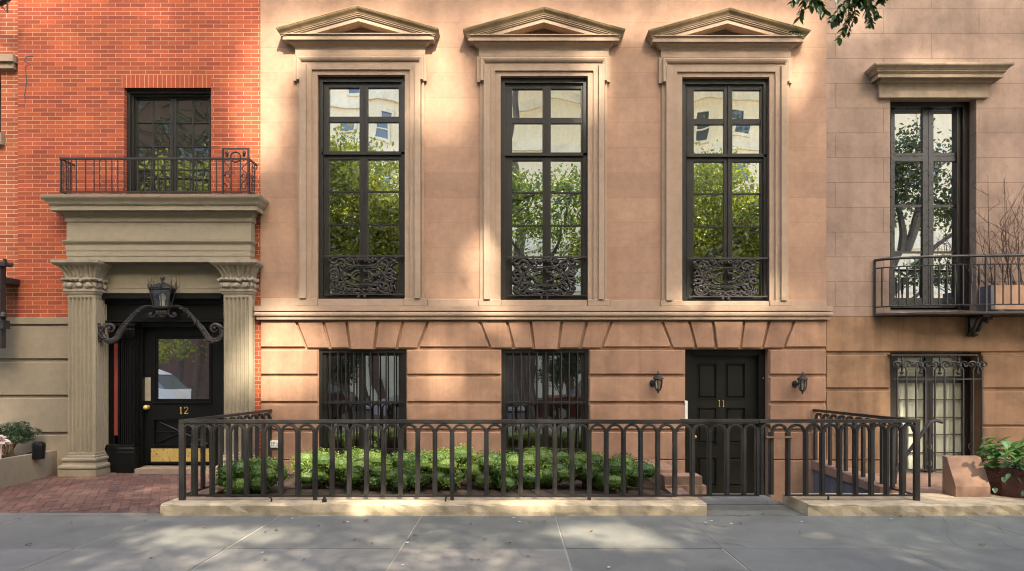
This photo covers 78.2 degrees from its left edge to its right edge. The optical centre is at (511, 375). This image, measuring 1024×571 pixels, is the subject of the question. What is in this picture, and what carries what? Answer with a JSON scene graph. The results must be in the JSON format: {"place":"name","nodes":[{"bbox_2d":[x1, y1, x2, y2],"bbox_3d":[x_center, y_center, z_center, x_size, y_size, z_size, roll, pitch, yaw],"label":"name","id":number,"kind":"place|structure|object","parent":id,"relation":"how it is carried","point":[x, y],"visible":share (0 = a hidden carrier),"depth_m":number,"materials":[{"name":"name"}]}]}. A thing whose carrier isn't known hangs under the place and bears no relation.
{"place":"outdoors","nodes":[
{"label":"outdoors","id":0,"kind":"place"},
{"bbox_2d":[0,473,217,512],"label":"brick paving","id":1,"kind":"structure","parent":0,"point":[37,497],"depth_m":8.08,"materials":[{"name":"brown brick"}]},
{"bbox_2d":[0,450,56,488],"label":"planter wall","id":2,"kind":"structure","parent":1,"relation":"on","point":[15,469],"depth_m":8.82,"materials":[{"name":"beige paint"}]},
{"bbox_2d":[0,435,11,458],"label":"pink flower","id":3,"kind":"object","parent":2,"relation":"in","point":[3,440],"visible":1,"depth_m":8.46,"materials":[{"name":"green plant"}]},
{"bbox_2d":[0,421,42,455],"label":"yew shrub","id":4,"kind":"object","parent":2,"relation":"in","point":[19,432],"visible":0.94,"depth_m":9.01,"materials":[{"name":"green plant"}]},
{"bbox_2d":[31,441,45,458],"bbox_3d":[-6.766,1.067,9.000,0.170,0.245,0.166,0,0,0],"label":"light fixture","id":5,"kind":"object","parent":2,"relation":"on","point":[38,449],"visible":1,"depth_m":8.94,"materials":[{"name":"black paint"}]},
{"bbox_2d":[0,0,268,476],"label":"brick house","id":6,"kind":"structure","parent":1,"relation":"on","point":[138,78],"depth_m":9.43,"materials":[{"name":"red brick"}]},
{"bbox_2d":[59,148,257,193],"bbox_3d":[-5.183,-2.965,9.261,2.750,0.664,0.317,0,0,0],"label":"cornice railing","id":7,"kind":"object","parent":6,"relation":"on","point":[68,176],"visible":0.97,"depth_m":9.12,"materials":[{"name":"metal"}]},
{"bbox_2d":[97,276,223,343],"bbox_3d":[-5.200,-0.974,9.370,1.943,1.020,0.372,0,0,0],"label":"entrance lantern","id":8,"kind":"object","parent":6,"relation":"attached to","point":[162,310],"visible":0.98,"depth_m":9.35,"materials":[{"name":"metal"}]},
{"bbox_2d":[127,90,210,193],"bbox_3d":[-5.165,-3.517,9.615,1.312,1.583,0.250,0,0,0],"label":"window","id":9,"kind":"structure","parent":6,"relation":"in","point":[160,123],"depth_m":9.60,"materials":[{"name":"glass"}]},
{"bbox_2d":[143,327,212,463],"bbox_3d":[-5.140,0.304,9.672,1.078,2.110,0.116,0,0,0],"label":"door","id":10,"kind":"structure","parent":6,"relation":"in","point":[178,360],"depth_m":9.70,"materials":[{"name":"black paint"}]},
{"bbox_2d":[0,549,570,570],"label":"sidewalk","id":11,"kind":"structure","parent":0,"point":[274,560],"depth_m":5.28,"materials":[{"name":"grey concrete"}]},
{"bbox_2d":[215,474,671,496],"bbox_3d":[-0.825,1.657,8.390,5.550,0.385,2.100,0,0,0],"label":"planting bed","id":12,"kind":"object","parent":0,"point":[562,488],"depth_m":8.02,"materials":[{"name":"soil"}]},
{"bbox_2d":[215,456,291,493],"bbox_3d":[-3.256,1.231,7.780,0.939,0.513,0.657,0,0,0],"label":"boxwood shrub","id":13,"kind":"object","parent":12,"relation":"in","point":[254,476],"visible":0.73,"depth_m":7.61,"materials":[{"name":"green plant"}]},
{"bbox_2d":[290,447,352,487],"bbox_3d":[-2.453,1.216,8.290,0.906,0.542,0.706,0,0,0],"label":"boxwood shrub","id":14,"kind":"object","parent":12,"relation":"in","point":[323,468],"visible":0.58,"depth_m":8.12,"materials":[{"name":"green plant"}]},
{"bbox_2d":[328,446,394,489],"bbox_3d":[-1.918,1.201,8.117,0.893,0.569,0.677,0,0,0],"label":"boxwood shrub","id":15,"kind":"object","parent":12,"relation":"on","point":[358,468],"visible":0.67,"depth_m":7.96,"materials":[{"name":"green plant"}]},
{"bbox_2d":[379,448,438,492],"bbox_3d":[-1.365,1.214,8.137,0.798,0.545,0.757,0,0,-31],"label":"boxwood shrub","id":16,"kind":"object","parent":12,"relation":"on","point":[426,467],"visible":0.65,"depth_m":7.97,"materials":[{"name":"green plant"}]},
{"bbox_2d":[425,443,482,488],"bbox_3d":[-0.741,1.186,8.220,0.892,0.598,0.708,0,0,-20],"label":"boxwood shrub","id":17,"kind":"object","parent":12,"relation":"on","point":[443,466],"visible":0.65,"depth_m":8.02,"materials":[{"name":"green plant"}]},
{"bbox_2d":[465,449,528,490],"bbox_3d":[-0.172,1.218,8.144,0.741,0.536,0.757,0,0,-45],"label":"boxwood shrub","id":18,"kind":"object","parent":12,"relation":"on","point":[495,470],"visible":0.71,"depth_m":7.97,"materials":[{"name":"green plant"}]},
{"bbox_2d":[516,447,569,487],"bbox_3d":[0.388,1.200,8.250,0.875,0.574,0.592,0,0,0],"label":"boxwood shrub","id":19,"kind":"object","parent":12,"relation":"on","point":[546,467],"visible":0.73,"depth_m":8.10,"materials":[{"name":"green plant"}]},
{"bbox_2d":[558,450,613,488],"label":"boxwood shrub","id":20,"kind":"object","parent":12,"relation":"on","point":[580,460],"visible":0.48,"depth_m":8.00,"materials":[{"name":"green plant"}]},
{"bbox_2d":[579,452,661,491],"bbox_3d":[1.355,1.231,8.013,0.907,0.511,0.786,0,0,37],"label":"boxwood shrub","id":21,"kind":"object","parent":12,"relation":"on","point":[615,474],"visible":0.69,"depth_m":7.90,"materials":[{"name":"green plant"}]},
{"bbox_2d":[0,493,1023,570],"bbox_3d":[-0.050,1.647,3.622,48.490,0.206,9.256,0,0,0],"label":"sidewalk","id":22,"kind":"structure","parent":0,"point":[772,538],"depth_m":6.07,"materials":[{"name":"grey concrete"}]},
{"bbox_2d":[160,485,706,515],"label":"stone kerb","id":23,"kind":"structure","parent":22,"relation":"on","point":[425,506],"depth_m":6.96,"materials":[{"name":"beige stone"}]},
{"bbox_2d":[179,409,680,500],"bbox_3d":[-0.936,0.964,8.291,5.708,0.922,2.282,0,0,0],"label":"arched fence","id":24,"kind":"object","parent":23,"relation":"on","point":[209,422],"visible":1,"depth_m":7.16,"materials":[{"name":"metal"}]},
{"bbox_2d":[213,515,1023,516],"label":"mortar joint","id":25,"kind":"object","parent":22,"relation":"on","point":[484,515],"visible":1,"depth_m":6.94,"materials":[{"name":"grey concrete"}]},
{"bbox_2d":[787,0,887,45],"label":"overhanging tree","id":26,"kind":"object","parent":22,"relation":"on","point":[834,20],"visible":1,"depth_m":3.76,"materials":[{"name":"green plant"}]},
{"bbox_2d":[783,493,1023,515],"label":"stone kerb","id":27,"kind":"structure","parent":22,"relation":"on","point":[934,504],"depth_m":6.97,"materials":[{"name":"beige stone"}]},
{"bbox_2d":[758,409,919,500],"bbox_3d":[3.727,0.960,8.265,1.827,0.923,2.312,0,0,0],"label":"arched fence","id":28,"kind":"object","parent":27,"relation":"on","point":[883,421],"visible":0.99,"depth_m":7.16,"materials":[{"name":"metal"}]},
{"bbox_2d":[675,419,759,495],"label":"iron gate","id":29,"kind":"structure","parent":28,"relation":"attached to","point":[720,422],"depth_m":7.16,"materials":[{"name":"metal"}]},
{"bbox_2d":[942,455,989,496],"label":"cheek block","id":30,"kind":"structure","parent":27,"relation":"on","point":[964,475],"depth_m":7.44,"materials":[{"name":"brown stone"}]},
{"bbox_2d":[984,463,1023,498],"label":"plant pot","id":31,"kind":"object","parent":27,"relation":"on","point":[1013,486],"visible":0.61,"depth_m":7.37,"materials":[{"name":"ceramic"}]},
{"bbox_2d":[975,436,1023,495],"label":"potted plant","id":32,"kind":"object","parent":31,"relation":"in","point":[1014,450],"visible":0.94,"depth_m":7.41,"materials":[{"name":"green plant"}]},
{"bbox_2d":[867,472,941,492],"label":"terrace","id":33,"kind":"structure","parent":0,"point":[936,482],"depth_m":8.65,"materials":[{"name":"brown stone"}]},
{"bbox_2d":[895,418,943,486],"bbox_3d":[5.292,1.004,8.200,0.643,0.893,0.047,0,0,0],"label":"handrail","id":34,"kind":"object","parent":33,"relation":"on","point":[924,430],"visible":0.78,"depth_m":8.19,"materials":[{"name":"metal"}]},
{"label":"ground","id":35,"kind":"structure","parent":0,"visible":0},
{"bbox_2d":[0,0,17,316],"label":"neighbour house","id":36,"kind":"structure","parent":35,"relation":"on","point":[9,136],"depth_m":9.50,"materials":[{"name":"brick"}]},
{"bbox_2d":[0,0,10,12],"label":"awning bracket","id":37,"kind":"object","parent":36,"relation":"attached to","point":[3,2],"visible":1,"depth_m":9.04,"materials":[{"name":"metal"}]},
{"bbox_2d":[0,259,19,348],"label":"window grille","id":38,"kind":"object","parent":36,"relation":"attached to","point":[5,281],"visible":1,"depth_m":9.15,"materials":[{"name":"black metal"}]},
{"bbox_2d":[254,0,832,502],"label":"brownstone house","id":39,"kind":"structure","parent":35,"relation":"on","point":[458,152],"depth_m":9.40,"materials":[{"name":"stone"}]},
{"bbox_2d":[270,440,277,447],"bbox_3d":[-3.533,1.022,9.391,0.144,0.106,0.078,0,0,0],"label":"wall plate","id":40,"kind":"object","parent":39,"relation":"attached to","point":[273,443],"depth_m":9.36,"materials":[{"name":"white plastic"}]},
{"bbox_2d":[322,353,401,452],"bbox_3d":[-2.247,0.409,9.453,1.201,1.504,0.048,0,0,0],"label":"security grille","id":41,"kind":"object","parent":39,"relation":"attached to","point":[362,402],"visible":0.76,"depth_m":9.46,"materials":[{"name":"metal"}]},
{"bbox_2d":[319,77,404,298],"bbox_3d":[-2.247,-2.812,9.553,1.300,3.336,0.215,0,0,0],"label":"window","id":42,"kind":"structure","parent":39,"relation":"in","point":[362,119],"depth_m":9.51,"materials":[{"name":"glass"}]},
{"bbox_2d":[319,349,406,458],"bbox_3d":[-2.239,0.431,9.580,1.317,1.650,0.240,0,0,0],"label":"basement window","id":43,"kind":"structure","parent":39,"relation":"in","point":[400,354],"depth_m":9.55,"materials":[{"name":"paint"}]},
{"bbox_2d":[324,255,404,297],"bbox_3d":[-2.210,-1.478,9.405,1.204,0.638,0.053,0,0,0],"label":"window guard","id":44,"kind":"object","parent":39,"relation":"attached to","point":[373,291],"visible":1,"depth_m":9.40,"materials":[{"name":"metal"}]},
{"bbox_2d":[501,78,586,299],"bbox_3d":[0.493,-2.796,9.553,1.324,3.336,0.215,0,0,0],"label":"window","id":45,"kind":"structure","parent":39,"relation":"in","point":[544,120],"depth_m":9.51,"materials":[{"name":"glass"}]},
{"bbox_2d":[501,349,588,454],"bbox_3d":[0.496,0.431,9.580,1.308,1.650,0.240,0,0,0],"label":"basement window","id":46,"kind":"structure","parent":39,"relation":"in","point":[506,354],"depth_m":9.55,"materials":[{"name":"paint"}]},
{"bbox_2d":[506,353,585,452],"bbox_3d":[0.506,0.409,9.453,1.201,1.504,0.048,0,0,0],"label":"security grille","id":47,"kind":"object","parent":39,"relation":"attached to","point":[545,402],"visible":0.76,"depth_m":9.46,"materials":[{"name":"metal"}]},
{"bbox_2d":[507,256,586,298],"bbox_3d":[0.521,-1.461,9.403,1.204,0.638,0.053,0,0,0],"label":"window guard","id":48,"kind":"object","parent":39,"relation":"attached to","point":[555,292],"visible":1,"depth_m":9.40,"materials":[{"name":"metal"}]},
{"bbox_2d":[650,371,663,392],"bbox_3d":[2.145,0.099,9.308,0.183,0.329,0.243,0,0,0],"label":"wall lantern","id":49,"kind":"object","parent":39,"relation":"attached to","point":[658,377],"depth_m":9.25,"materials":[{"name":"metal"}]},
{"bbox_2d":[692,356,756,492],"bbox_3d":[3.243,0.774,9.613,1.002,2.152,0.105,0,0,0],"label":"door","id":50,"kind":"structure","parent":39,"relation":"in","point":[723,387],"depth_m":9.63,"materials":[{"name":"black paint"}]},
{"bbox_2d":[682,79,767,300],"bbox_3d":[3.213,-2.779,9.553,1.353,3.336,0.215,0,0,0],"label":"window","id":51,"kind":"structure","parent":39,"relation":"in","point":[725,121],"depth_m":9.51,"materials":[{"name":"glass"}]},
{"bbox_2d":[688,257,768,299],"bbox_3d":[3.231,-1.444,9.404,1.204,0.638,0.055,0,0,0],"label":"window guard","id":52,"kind":"object","parent":39,"relation":"attached to","point":[736,293],"visible":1,"depth_m":9.40,"materials":[{"name":"metal"}]},
{"bbox_2d":[792,372,807,393],"bbox_3d":[4.271,0.107,9.308,0.183,0.329,0.243,0,0,0],"label":"wall lantern","id":53,"kind":"object","parent":39,"relation":"attached to","point":[800,378],"depth_m":9.26,"materials":[{"name":"metal"}]},
{"bbox_2d":[825,0,1023,472],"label":"grey brownstone house","id":54,"kind":"structure","parent":35,"relation":"on","point":[924,108],"depth_m":9.42,"materials":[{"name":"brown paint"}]},
{"bbox_2d":[890,102,969,309],"bbox_3d":[6.311,-2.564,9.680,1.304,3.179,0.240,0,0,0],"label":"window","id":55,"kind":"structure","parent":54,"relation":"in","point":[930,141],"depth_m":9.66,"materials":[{"name":"glass"}]},
{"bbox_2d":[890,353,970,471],"bbox_3d":[6.398,0.645,9.770,1.437,1.991,0.260,0,0,0],"label":"french window","id":56,"kind":"structure","parent":54,"relation":"in","point":[911,370],"depth_m":9.77,"materials":[{"name":"brown paint"}]},
{"bbox_2d":[887,354,987,470],"bbox_3d":[6.340,0.547,9.383,1.438,1.725,0.125,0,0,0],"label":"french window grille","id":57,"kind":"object","parent":54,"relation":"attached to","point":[977,366],"visible":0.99,"depth_m":9.34,"materials":[{"name":"metal"}]},
{"bbox_2d":[874,254,1023,336],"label":"iron balcony","id":58,"kind":"structure","parent":54,"relation":"attached to","point":[975,318],"depth_m":9.07,"materials":[{"name":"black metal"}]},
{"bbox_2d":[978,285,1023,310],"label":"balcony planter","id":59,"kind":"object","parent":58,"relation":"on","point":[999,299],"visible":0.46,"depth_m":9.14,"materials":[{"name":"brown wood"}]},
{"bbox_2d":[946,177,1023,284],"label":"bare shrub","id":60,"kind":"object","parent":59,"relation":"in","point":[1002,251],"visible":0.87,"depth_m":9.21,"materials":[{"name":"brown plant"}]},
{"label":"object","id":61,"kind":"structure","parent":0,"visible":0},
{"bbox_2d":[643,459,705,496],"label":"stone steps","id":62,"kind":"structure","parent":61,"relation":"on","point":[666,480],"depth_m":8.04,"materials":[{"name":"brown stone"}]},
{"bbox_2d":[810,459,898,492],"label":"area wall","id":63,"kind":"structure","parent":61,"relation":"on","point":[830,479],"depth_m":8.68,"materials":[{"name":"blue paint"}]}
]}

